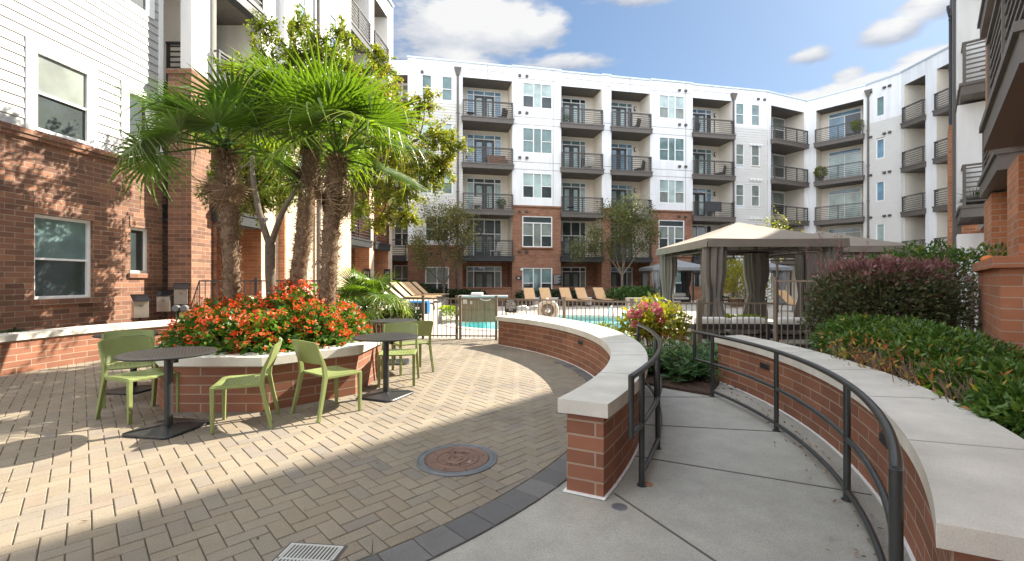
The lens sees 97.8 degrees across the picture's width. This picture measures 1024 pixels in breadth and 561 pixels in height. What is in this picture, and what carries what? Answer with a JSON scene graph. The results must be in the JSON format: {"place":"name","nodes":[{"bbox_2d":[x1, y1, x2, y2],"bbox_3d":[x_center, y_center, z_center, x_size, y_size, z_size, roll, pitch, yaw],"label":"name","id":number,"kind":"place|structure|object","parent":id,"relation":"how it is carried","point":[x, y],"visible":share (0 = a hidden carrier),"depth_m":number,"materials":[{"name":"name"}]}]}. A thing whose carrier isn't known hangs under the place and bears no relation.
{"place":"outdoors","nodes":[
{"label":"outdoors","id":0,"kind":"place"},
{"bbox_2d":[0,338,586,560],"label":"plaza paving","id":1,"kind":"structure","parent":0,"point":[521,431],"depth_m":3.54,"materials":[{"name":"beige brick"}]},
{"bbox_2d":[0,319,185,375],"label":"garden wall","id":2,"kind":"structure","parent":1,"relation":"on","point":[20,352],"depth_m":7.46,"materials":[{"name":"brick"}]},
{"bbox_2d":[99,330,156,408],"bbox_3d":[-4.623,1.033,5.398,0.557,0.822,0.582,0,0,-42],"label":"patio chair","id":3,"kind":"object","parent":1,"relation":"on","point":[119,365],"visible":0.48,"depth_m":5.42,"materials":[{"name":"green plastic"}]},
{"bbox_2d":[92,330,168,394],"bbox_3d":[-5.000,1.069,5.900,0.804,0.748,0.804,0,0,8],"label":"cafe table","id":4,"kind":"object","parent":1,"relation":"on","point":[138,388],"visible":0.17,"depth_m":5.80,"materials":[{"name":"black metal"}]},
{"bbox_2d":[94,336,178,424],"bbox_3d":[-4.010,1.033,4.804,0.582,0.822,0.558,0,0,22],"label":"patio chair","id":5,"kind":"object","parent":1,"relation":"on","point":[109,349],"visible":0.91,"depth_m":4.75,"materials":[{"name":"green plastic"}]},
{"bbox_2d":[113,346,217,439],"bbox_3d":[-3.335,1.069,4.335,0.804,0.748,0.804,0,0,10],"label":"cafe table","id":6,"kind":"object","parent":1,"relation":"on","point":[169,426],"visible":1,"depth_m":4.30,"materials":[{"name":"black metal"}]},
{"bbox_2d":[209,339,281,434],"bbox_3d":[-2.649,1.033,4.513,0.582,0.822,0.557,0,0,-21],"label":"patio chair","id":7,"kind":"object","parent":1,"relation":"on","point":[224,384],"visible":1,"depth_m":4.36,"materials":[{"name":"green plastic"}]},
{"bbox_2d":[152,333,381,411],"bbox_3d":[-3.280,1.142,6.200,2.692,0.617,2.692,0,0,0],"label":"planter","id":8,"kind":"object","parent":1,"relation":"on","point":[199,376],"visible":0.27,"depth_m":4.98,"materials":[{"name":"brick"}]},
{"bbox_2d":[154,306,241,350],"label":"begonia plant","id":9,"kind":"object","parent":8,"relation":"on","point":[173,334],"visible":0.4,"depth_m":5.40,"materials":[{"name":"red plant"}]},
{"bbox_2d":[94,50,309,307],"bbox_3d":[-4.094,-0.980,6.128,2.604,3.910,2.550,0,0,-24],"label":"palm tree","id":10,"kind":"object","parent":8,"relation":"in","point":[226,191],"visible":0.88,"depth_m":6.05,"materials":[{"name":"green plant"}]},
{"bbox_2d":[170,295,238,346],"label":"begonia plant","id":11,"kind":"object","parent":8,"relation":"in","point":[207,302],"visible":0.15,"depth_m":5.97,"materials":[{"name":"red plant"}]},
{"bbox_2d":[183,306,272,355],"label":"begonia plant","id":12,"kind":"object","parent":8,"relation":"on","point":[212,330],"visible":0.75,"depth_m":5.18,"materials":[{"name":"red plant"}]},
{"bbox_2d":[217,291,280,351],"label":"begonia plant","id":13,"kind":"object","parent":8,"relation":"in","point":[249,302],"visible":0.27,"depth_m":5.77,"materials":[{"name":"red plant"}]},
{"bbox_2d":[223,308,309,355],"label":"begonia plant","id":14,"kind":"object","parent":8,"relation":"in","point":[284,329],"visible":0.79,"depth_m":5.24,"materials":[{"name":"red plant"}]},
{"bbox_2d":[258,283,322,346],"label":"begonia plant","id":15,"kind":"object","parent":8,"relation":"in","point":[277,303],"visible":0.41,"depth_m":5.85,"materials":[{"name":"red plant"}]},
{"bbox_2d":[184,30,406,306],"bbox_3d":[-2.960,-1.204,6.578,2.861,4.342,2.546,0,0,0],"label":"palm tree","id":16,"kind":"object","parent":8,"relation":"in","point":[305,220],"visible":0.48,"depth_m":6.52,"materials":[{"name":"green plant"}]},
{"bbox_2d":[273,277,320,345],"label":"begonia plant","id":17,"kind":"object","parent":8,"relation":"on","point":[309,287],"visible":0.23,"depth_m":6.33,"materials":[{"name":"red plant"}]},
{"bbox_2d":[280,296,353,349],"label":"begonia plant","id":18,"kind":"object","parent":8,"relation":"in","point":[330,324],"visible":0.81,"depth_m":5.68,"materials":[{"name":"red plant"}]},
{"bbox_2d":[236,53,441,345],"bbox_3d":[-2.270,-0.953,6.213,2.700,3.829,2.667,0,0,31],"label":"palm tree","id":19,"kind":"object","parent":8,"relation":"in","point":[346,103],"visible":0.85,"depth_m":5.96,"materials":[{"name":"green plant"}]},
{"bbox_2d":[309,301,372,346],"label":"begonia plant","id":20,"kind":"object","parent":8,"relation":"on","point":[356,322],"visible":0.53,"depth_m":6.21,"materials":[{"name":"red plant"}]},
{"bbox_2d":[272,542,347,560],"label":"drain grate","id":21,"kind":"object","parent":1,"relation":"on","point":[295,551],"visible":1,"depth_m":2.36,"materials":[{"name":"metal"}]},
{"bbox_2d":[291,339,361,422],"bbox_3d":[-2.039,1.033,4.878,0.558,0.822,0.582,0,0,37],"label":"patio chair","id":22,"kind":"object","parent":1,"relation":"on","point":[307,352],"visible":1,"depth_m":4.77,"materials":[{"name":"green plastic"}]},
{"bbox_2d":[193,2,474,299],"bbox_3d":[-4.157,-2.450,9.548,6.669,7.400,3.248,0,0,28],"label":"live oak tree","id":23,"kind":"object","parent":1,"relation":"on","point":[267,196],"visible":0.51,"depth_m":9.32,"materials":[{"name":"green plant"}]},
{"bbox_2d":[315,265,416,331],"bbox_3d":[-3.346,0.462,10.214,2.434,1.744,2.074,0,0,41],"label":"fan palm","id":24,"kind":"object","parent":1,"relation":"on","point":[372,289],"visible":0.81,"depth_m":9.92,"materials":[{"name":"green plant"}]},
{"bbox_2d":[352,332,418,402],"bbox_3d":[-1.580,1.069,5.600,0.804,0.748,0.804,0,0,22],"label":"cafe table","id":25,"kind":"object","parent":1,"relation":"on","point":[385,393],"visible":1,"depth_m":5.56,"materials":[{"name":"black metal"}]},
{"bbox_2d":[377,322,419,386],"bbox_3d":[-1.609,1.033,6.344,0.558,0.822,0.582,0,0,-8],"label":"patio chair","id":26,"kind":"object","parent":1,"relation":"on","point":[403,327],"visible":0.78,"depth_m":6.50,"materials":[{"name":"green plastic"}]},
{"bbox_2d":[391,321,434,375],"bbox_3d":[-1.586,1.033,7.105,0.557,0.822,0.582,0,0,-32],"label":"patio chair","id":27,"kind":"object","parent":1,"relation":"on","point":[424,328],"visible":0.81,"depth_m":7.03,"materials":[{"name":"green plastic"}]},
{"bbox_2d":[416,444,496,476],"bbox_3d":[-0.445,1.438,3.605,0.650,0.016,0.650,0,0,0],"label":"manhole cover","id":28,"kind":"object","parent":1,"relation":"on","point":[450,460],"visible":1,"depth_m":3.57,"materials":[{"name":"brown metal"}]},
{"bbox_2d":[421,295,497,339],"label":"pool gate","id":29,"kind":"structure","parent":1,"relation":"on","point":[460,315],"depth_m":10.96,"materials":[{"name":"metal"}]},
{"bbox_2d":[360,360,592,560],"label":"plaza border paving","id":30,"kind":"structure","parent":0,"point":[438,541],"depth_m":2.70,"materials":[{"name":"grey concrete"}]},
{"bbox_2d":[447,300,624,306],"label":"pool deck","id":31,"kind":"structure","parent":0,"point":[525,303],"depth_m":26.98,"materials":[{"name":"beige concrete"}]},
{"bbox_2d":[404,194,488,297],"bbox_3d":[-4.099,-1.995,27.581,5.510,6.889,4.089,0,0,0],"label":"young tree","id":32,"kind":"object","parent":31,"relation":"on","point":[451,215],"visible":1,"depth_m":27.15,"materials":[{"name":"green plant"}]},
{"bbox_2d":[560,190,669,300],"bbox_3d":[6.412,-2.015,27.815,6.303,6.930,4.693,0,0,25],"label":"young tree","id":33,"kind":"object","parent":31,"relation":"on","point":[623,233],"visible":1,"depth_m":27.52,"materials":[{"name":"green plant"}]},
{"bbox_2d":[601,286,650,305],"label":"garden shrub","id":34,"kind":"object","parent":31,"relation":"on","point":[619,292],"visible":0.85,"depth_m":26.02,"materials":[{"name":"green plant"}]},
{"bbox_2d":[418,298,896,338],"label":"pool deck","id":35,"kind":"structure","parent":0,"point":[441,328],"depth_m":20.37,"materials":[{"name":"concrete"}]},
{"bbox_2d":[0,0,393,330],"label":"apartment building","id":36,"kind":"structure","parent":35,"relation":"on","point":[81,244],"depth_m":9.65,"materials":[{"name":"red brick"}]},
{"bbox_2d":[34,214,89,298],"bbox_3d":[-8.822,-0.440,8.735,0.070,1.580,1.044,0,0,6],"label":"window","id":37,"kind":"structure","parent":36,"relation":"in","point":[61,245],"depth_m":8.75,"materials":[{"name":"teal glass"}]},
{"bbox_2d":[35,48,90,145],"bbox_3d":[-8.746,-3.520,8.687,0.070,1.500,1.004,0,0,6],"label":"window","id":38,"kind":"structure","parent":36,"relation":"in","point":[62,91],"depth_m":8.69,"materials":[{"name":"grey glass"}]},
{"bbox_2d":[127,91,148,138],"bbox_3d":[-8.607,-3.730,10.232,0.102,1.080,0.545,0,0,5],"label":"window","id":39,"kind":"structure","parent":36,"relation":"in","point":[130,102],"depth_m":10.18,"materials":[{"name":"white glass"}]},
{"bbox_2d":[130,227,146,272],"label":"window","id":40,"kind":"structure","parent":36,"relation":"in","point":[138,236],"depth_m":10.37,"materials":[{"name":"grey glass"}]},
{"bbox_2d":[462,292,507,321],"bbox_3d":[-1.050,0.940,16.050,1.800,1.020,1.100,0,0,0],"label":"outdoor kitchen","id":41,"kind":"object","parent":35,"relation":"on","point":[474,311],"visible":0.69,"depth_m":15.60,"materials":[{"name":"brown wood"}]},
{"bbox_2d":[639,260,699,301],"bbox_3d":[10.199,0.060,27.893,3.751,2.780,3.067,0,0,0],"label":"cabana","id":42,"kind":"object","parent":35,"relation":"on","point":[687,270],"visible":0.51,"depth_m":28.55,"materials":[{"name":"grey fabric"}]},
{"bbox_2d":[392,46,983,301],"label":"apartment building","id":43,"kind":"structure","parent":35,"relation":"on","point":[885,178],"depth_m":31.76,"materials":[{"name":"white paint"}]},
{"bbox_2d":[425,267,449,299],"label":"window","id":44,"kind":"structure","parent":43,"relation":"in","point":[432,282],"depth_m":29.33,"materials":[{"name":"grey glass"}]},
{"bbox_2d":[467,266,501,286],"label":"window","id":45,"kind":"structure","parent":43,"relation":"in","point":[475,274],"depth_m":31.35,"materials":[{"name":"grey glass"}]},
{"bbox_2d":[467,219,501,255],"bbox_3d":[-1.956,-2.980,31.360,2.470,2.620,0.070,0,0,-11],"label":"balcony door","id":46,"kind":"structure","parent":43,"relation":"in","point":[492,229],"depth_m":31.37,"materials":[{"name":"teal glass"}]},
{"bbox_2d":[467,178,501,208],"bbox_3d":[-1.956,-5.960,31.360,2.470,2.420,0.070,0,0,-11],"label":"balcony door","id":47,"kind":"structure","parent":43,"relation":"in","point":[474,185],"depth_m":31.35,"materials":[{"name":"grey glass"}]},
{"bbox_2d":[467,133,501,162],"bbox_3d":[-1.956,-9.030,31.360,2.470,2.420,0.070,0,0,-11],"label":"balcony door","id":48,"kind":"structure","parent":43,"relation":"in","point":[495,141],"depth_m":31.32,"materials":[{"name":"grey glass"}]},
{"bbox_2d":[467,89,501,116],"bbox_3d":[-1.956,-12.100,31.360,2.470,2.420,0.070,0,0,-11],"label":"balcony door","id":49,"kind":"structure","parent":43,"relation":"in","point":[471,94],"depth_m":31.35,"materials":[{"name":"grey glass"}]},
{"bbox_2d":[522,172,551,198],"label":"window","id":50,"kind":"structure","parent":43,"relation":"in","point":[534,185],"depth_m":30.54,"materials":[{"name":"teal glass"}]},
{"bbox_2d":[522,127,551,153],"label":"window","id":51,"kind":"structure","parent":43,"relation":"in","point":[534,140],"depth_m":30.54,"materials":[{"name":"white glass"}]},
{"bbox_2d":[522,82,551,109],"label":"window","id":52,"kind":"structure","parent":43,"relation":"in","point":[534,95],"depth_m":30.54,"materials":[{"name":"white glass"}]},
{"bbox_2d":[522,268,551,296],"bbox_3d":[1.738,0.185,30.528,2.221,2.110,0.180,0,0,-11],"label":"window","id":53,"kind":"structure","parent":43,"relation":"in","point":[535,278],"depth_m":30.59,"materials":[{"name":"white glass"}]},
{"bbox_2d":[522,216,552,248],"bbox_3d":[1.738,-3.290,30.528,2.221,2.220,0.180,0,0,-11],"label":"window","id":54,"kind":"structure","parent":43,"relation":"in","point":[536,230],"depth_m":30.58,"materials":[{"name":"white glass"}]},
{"bbox_2d":[561,267,585,286],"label":"balcony door","id":55,"kind":"structure","parent":43,"relation":"in","point":[571,277],"depth_m":32.64,"materials":[{"name":"grey glass"}]},
{"bbox_2d":[561,221,585,256],"bbox_3d":[4.316,-2.980,32.624,2.283,2.620,0.070,0,0,-11],"label":"balcony door","id":56,"kind":"structure","parent":43,"relation":"in","point":[576,229],"depth_m":32.63,"materials":[{"name":"grey glass"}]},
{"bbox_2d":[561,182,585,211],"bbox_3d":[4.316,-5.960,32.624,2.283,2.420,0.070,0,0,-11],"label":"balcony door","id":57,"kind":"structure","parent":43,"relation":"in","point":[571,189],"depth_m":32.63,"materials":[{"name":"grey glass"}]},
{"bbox_2d":[561,140,585,167],"bbox_3d":[4.316,-9.030,32.624,2.283,2.420,0.070,0,0,-11],"label":"balcony door","id":58,"kind":"structure","parent":43,"relation":"in","point":[566,145],"depth_m":32.63,"materials":[{"name":"grey glass"}]},
{"bbox_2d":[561,97,585,122],"bbox_3d":[4.316,-12.100,32.624,2.283,2.420,0.070,0,0,-11],"label":"balcony door","id":59,"kind":"structure","parent":43,"relation":"in","point":[565,102],"depth_m":32.67,"materials":[{"name":"white glass"}]},
{"bbox_2d":[611,267,632,286],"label":"balcony door","id":60,"kind":"structure","parent":43,"relation":"in","point":[615,276],"depth_m":33.39,"materials":[{"name":"glass"}]},
{"bbox_2d":[611,143,632,169],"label":"balcony door","id":61,"kind":"structure","parent":43,"relation":"in","point":[616,148],"depth_m":33.43,"materials":[{"name":"teal glass"}]},
{"bbox_2d":[611,102,632,126],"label":"balcony door","id":62,"kind":"structure","parent":43,"relation":"in","point":[615,106],"depth_m":33.39,"materials":[{"name":"white glass"}]},
{"bbox_2d":[659,220,683,247],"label":"window","id":63,"kind":"structure","parent":43,"relation":"in","point":[675,227],"depth_m":32.58,"materials":[{"name":"white glass"}]},
{"bbox_2d":[659,179,684,203],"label":"window","id":64,"kind":"structure","parent":43,"relation":"in","point":[670,191],"depth_m":32.55,"materials":[{"name":"white glass"}]},
{"bbox_2d":[659,136,684,161],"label":"window","id":65,"kind":"structure","parent":43,"relation":"in","point":[670,148],"depth_m":32.55,"materials":[{"name":"teal glass"}]},
{"bbox_2d":[659,94,684,119],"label":"window","id":66,"kind":"structure","parent":43,"relation":"in","point":[670,106],"depth_m":32.55,"materials":[{"name":"white glass"}]},
{"bbox_2d":[692,188,711,215],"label":"balcony door","id":67,"kind":"structure","parent":43,"relation":"in","point":[699,194],"depth_m":34.72,"materials":[{"name":"grey glass"}]},
{"bbox_2d":[693,148,711,173],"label":"balcony door","id":68,"kind":"structure","parent":43,"relation":"in","point":[698,154],"depth_m":34.74,"materials":[{"name":"grey glass"}]},
{"bbox_2d":[828,187,861,218],"bbox_3d":[26.224,-6.005,35.190,0.070,2.450,2.175,0,0,-41],"label":"window","id":69,"kind":"structure","parent":43,"relation":"in","point":[848,195],"depth_m":35.16,"materials":[{"name":"grey glass"}]},
{"bbox_2d":[828,147,861,179],"bbox_3d":[26.224,-9.075,35.190,0.070,2.450,2.175,0,0,-41],"label":"window","id":70,"kind":"structure","parent":43,"relation":"in","point":[851,155],"depth_m":35.16,"materials":[{"name":"grey glass"}]},
{"bbox_2d":[828,107,861,139],"bbox_3d":[26.224,-12.145,35.190,0.070,2.450,2.175,0,0,-41],"label":"window","id":71,"kind":"structure","parent":43,"relation":"in","point":[850,115],"depth_m":35.26,"materials":[{"name":"teal glass"}]},
{"bbox_2d":[681,317,770,341],"bbox_3d":[4.720,1.120,9.960,1.620,0.660,0.820,0,0,0],"label":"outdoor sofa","id":72,"kind":"object","parent":35,"relation":"on","point":[728,325],"visible":0.71,"depth_m":9.58,"materials":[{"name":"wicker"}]},
{"bbox_2d":[722,256,743,307],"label":"gold shrub","id":73,"kind":"object","parent":35,"relation":"on","point":[737,266],"visible":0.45,"depth_m":23.87,"materials":[{"name":"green plant"}]},
{"bbox_2d":[656,222,849,341],"bbox_3d":[6.240,-0.080,12.328,3.374,3.060,3.809,0,0,0],"label":"cabana","id":74,"kind":"object","parent":35,"relation":"on","point":[755,246],"visible":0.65,"depth_m":11.15,"materials":[{"name":"beige fabric"}]},
{"bbox_2d":[728,262,793,303],"bbox_3d":[14.950,0.040,28.100,3.754,2.820,3.054,0,0,0],"label":"cabana","id":75,"kind":"object","parent":35,"relation":"on","point":[783,272],"visible":0.22,"depth_m":26.71,"materials":[{"name":"grey fabric"}]},
{"bbox_2d":[741,231,920,317],"bbox_3d":[9.779,-0.060,14.200,3.395,3.020,3.454,0,0,0],"label":"cabana","id":76,"kind":"object","parent":35,"relation":"on","point":[858,245],"visible":0.24,"depth_m":12.66,"materials":[{"name":"beige fabric"}]},
{"bbox_2d":[946,0,1023,330],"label":"apartment building","id":77,"kind":"structure","parent":35,"relation":"on","point":[986,134],"depth_m":7.93,"materials":[{"name":"white brick"}]},
{"bbox_2d":[429,339,910,560],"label":"path","id":78,"kind":"structure","parent":0,"point":[724,487],"depth_m":2.86,"materials":[{"name":"concrete"}]},
{"bbox_2d":[495,314,647,499],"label":"garden wall","id":79,"kind":"structure","parent":78,"relation":"on","point":[602,449],"depth_m":3.49,"materials":[{"name":"brick"}]},
{"bbox_2d":[498,297,701,350],"bbox_3d":[1.679,0.910,9.784,4.593,1.080,0.192,0,0,27],"label":"iron fence","id":80,"kind":"object","parent":78,"relation":"on","point":[698,303],"visible":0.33,"depth_m":9.67,"materials":[{"name":"metal"}]},
{"bbox_2d":[628,323,662,486],"bbox_3d":[1.415,1.034,4.660,0.288,0.840,3.702,0,0,16],"label":"handrail","id":81,"kind":"object","parent":78,"relation":"on","point":[654,360],"visible":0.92,"depth_m":3.20,"materials":[{"name":"metal"}]},
{"bbox_2d":[702,302,772,349],"bbox_3d":[4.430,0.926,8.785,1.380,0.987,0.034,0,0,1],"label":"iron fence","id":82,"kind":"object","parent":78,"relation":"on","point":[737,303],"visible":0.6,"depth_m":8.78,"materials":[{"name":"metal"}]},
{"bbox_2d":[759,317,833,341],"bbox_3d":[6.360,1.120,9.860,1.550,0.660,0.820,0,0,0],"label":"outdoor sofa","id":83,"kind":"object","parent":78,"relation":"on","point":[790,329],"visible":0.35,"depth_m":9.49,"materials":[{"name":"fabric"}]},
{"bbox_2d":[693,330,903,560],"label":"handrail","id":84,"kind":"object","parent":78,"relation":"on","point":[892,500],"visible":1,"depth_m":2.84,"materials":[{"name":"metal"}]},
{"bbox_2d":[714,335,1023,560],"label":"garden wall","id":85,"kind":"structure","parent":78,"relation":"on","point":[963,485],"depth_m":2.40,"materials":[{"name":"brick"}]},
{"bbox_2d":[773,276,974,347],"bbox_3d":[5.921,0.690,7.627,0.083,1.520,2.791,0,0,-34],"label":"iron fence","id":86,"kind":"object","parent":78,"relation":"on","point":[775,308],"visible":0.2,"depth_m":8.57,"materials":[{"name":"metal"}]},
{"bbox_2d":[865,238,1006,331],"bbox_3d":[7.206,0.393,7.617,1.687,2.250,2.377,0,0,-44],"label":"clipped hedge","id":87,"kind":"object","parent":78,"relation":"on","point":[963,257],"visible":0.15,"depth_m":7.35,"materials":[{"name":"green plant"}]},
{"bbox_2d":[972,256,1023,360],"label":"garden wall","id":88,"kind":"structure","parent":78,"relation":"on","point":[1001,300],"depth_m":3.98,"materials":[{"name":"brick"}]},
{"bbox_2d":[391,0,949,206],"label":"sky","id":89,"kind":"structure","parent":0,"point":[804,49],"materials":[{"name":"blue"}]},
{"bbox_2d":[645,353,719,395],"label":"planting bed ground","id":90,"kind":"structure","parent":0,"point":[703,390],"depth_m":6.10,"materials":[{"name":"brown soil"}]},
{"bbox_2d":[615,291,693,356],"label":"hydrangea","id":91,"kind":"object","parent":90,"relation":"on","point":[657,320],"visible":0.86,"depth_m":8.06,"materials":[{"name":"plant"}]},
{"bbox_2d":[624,330,710,371],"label":"juniper","id":92,"kind":"object","parent":90,"relation":"on","point":[649,352],"visible":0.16,"depth_m":6.96,"materials":[{"name":"green plant"}]},
{"bbox_2d":[651,356,716,382],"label":"juniper","id":93,"kind":"object","parent":90,"relation":"on","point":[688,374],"visible":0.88,"depth_m":6.26,"materials":[{"name":"green plant"}]},
{"bbox_2d":[650,338,725,386],"bbox_3d":[2.825,1.194,6.775,1.700,0.605,1.423,0,0,-40],"label":"juniper","id":94,"kind":"object","parent":90,"relation":"on","point":[707,356],"visible":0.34,"depth_m":6.77,"materials":[{"name":"green plant"}]},
{"bbox_2d":[805,348,932,388],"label":"planting bed ground","id":95,"kind":"structure","parent":0,"point":[814,349],"depth_m":6.57,"materials":[{"name":"brown soil"}]},
{"bbox_2d":[781,331,889,368],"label":"dry shrub","id":96,"kind":"object","parent":95,"relation":"on","point":[845,355],"visible":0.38,"depth_m":4.58,"materials":[{"name":"green plant"}]},
{"bbox_2d":[807,312,905,352],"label":"hedge shrub","id":97,"kind":"object","parent":95,"relation":"on","point":[842,323],"visible":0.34,"depth_m":5.36,"materials":[{"name":"green plant"}]},
{"bbox_2d":[824,324,920,382],"bbox_3d":[3.904,0.772,4.734,0.862,0.618,1.119,0,0,0],"label":"hedge shrub","id":98,"kind":"object","parent":95,"relation":"on","point":[861,336],"visible":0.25,"depth_m":4.71,"materials":[{"name":"green plant"}]},
{"bbox_2d":[796,252,981,350],"bbox_3d":[4.992,0.353,6.013,1.965,1.504,1.364,0,0,19],"label":"purple shrub","id":99,"kind":"object","parent":95,"relation":"on","point":[878,281],"visible":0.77,"depth_m":5.75,"materials":[{"name":"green plant"}]},
{"bbox_2d":[820,336,966,379],"bbox_3d":[3.375,0.792,4.055,1.074,0.523,1.065,0,0,0],"label":"dry shrub","id":100,"kind":"object","parent":95,"relation":"on","point":[879,363],"visible":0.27,"depth_m":4.05,"materials":[{"name":"green plant"}]},
{"bbox_2d":[855,313,979,362],"bbox_3d":[4.236,0.722,4.739,1.033,0.745,1.264,0,0,0],"label":"hedge shrub","id":101,"kind":"object","parent":95,"relation":"on","point":[885,324],"visible":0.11,"depth_m":4.73,"materials":[{"name":"green plant"}]},
{"bbox_2d":[864,344,1002,389],"bbox_3d":[3.293,0.795,3.392,0.718,0.516,1.157,0,0,-10],"label":"dry shrub","id":102,"kind":"object","parent":95,"relation":"on","point":[913,375],"visible":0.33,"depth_m":3.49,"materials":[{"name":"green plant"}]},
{"bbox_2d":[864,319,1018,368],"bbox_3d":[4.086,0.733,4.318,0.985,0.708,1.074,0,0,0],"label":"hedge shrub","id":103,"kind":"object","parent":95,"relation":"on","point":[937,330],"visible":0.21,"depth_m":4.27,"materials":[{"name":"green plant"}]},
{"bbox_2d":[875,328,1023,377],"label":"hedge shrub","id":104,"kind":"object","parent":95,"relation":"on","point":[947,343],"visible":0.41,"depth_m":3.83,"materials":[{"name":"green plant"}]},
{"bbox_2d":[908,358,1013,411],"bbox_3d":[3.146,0.792,2.936,0.814,0.521,0.803,0,0,20],"label":"dry shrub","id":105,"kind":"object","parent":95,"relation":"on","point":[939,393],"visible":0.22,"depth_m":3.04,"materials":[{"name":"orange plant"}]},
{"bbox_2d":[904,353,1023,400],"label":"hedge shrub","id":106,"kind":"object","parent":95,"relation":"on","point":[996,366],"visible":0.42,"depth_m":3.28,"materials":[{"name":"green plant"}]},
{"bbox_2d":[952,369,1023,438],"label":"hedge shrub","id":107,"kind":"object","parent":95,"relation":"on","point":[1001,400],"visible":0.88,"depth_m":2.62,"materials":[{"name":"green plant"}]},
{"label":"planting bed ground","id":108,"kind":"structure","parent":0,"visible":0},
{"bbox_2d":[130,294,150,321],"bbox_3d":[-8.112,0.666,9.744,0.280,0.728,0.300,0,0,40],"label":"post box","id":109,"kind":"object","parent":108,"relation":"on","point":[139,306],"visible":0.91,"depth_m":9.69,"materials":[{"name":"metal"}]},
{"bbox_2d":[155,290,173,319],"bbox_3d":[-8.197,0.626,10.541,0.300,0.808,0.280,0,0,-20],"label":"post box","id":110,"kind":"object","parent":108,"relation":"on","point":[164,301],"visible":0.88,"depth_m":10.47,"materials":[{"name":"metal"}]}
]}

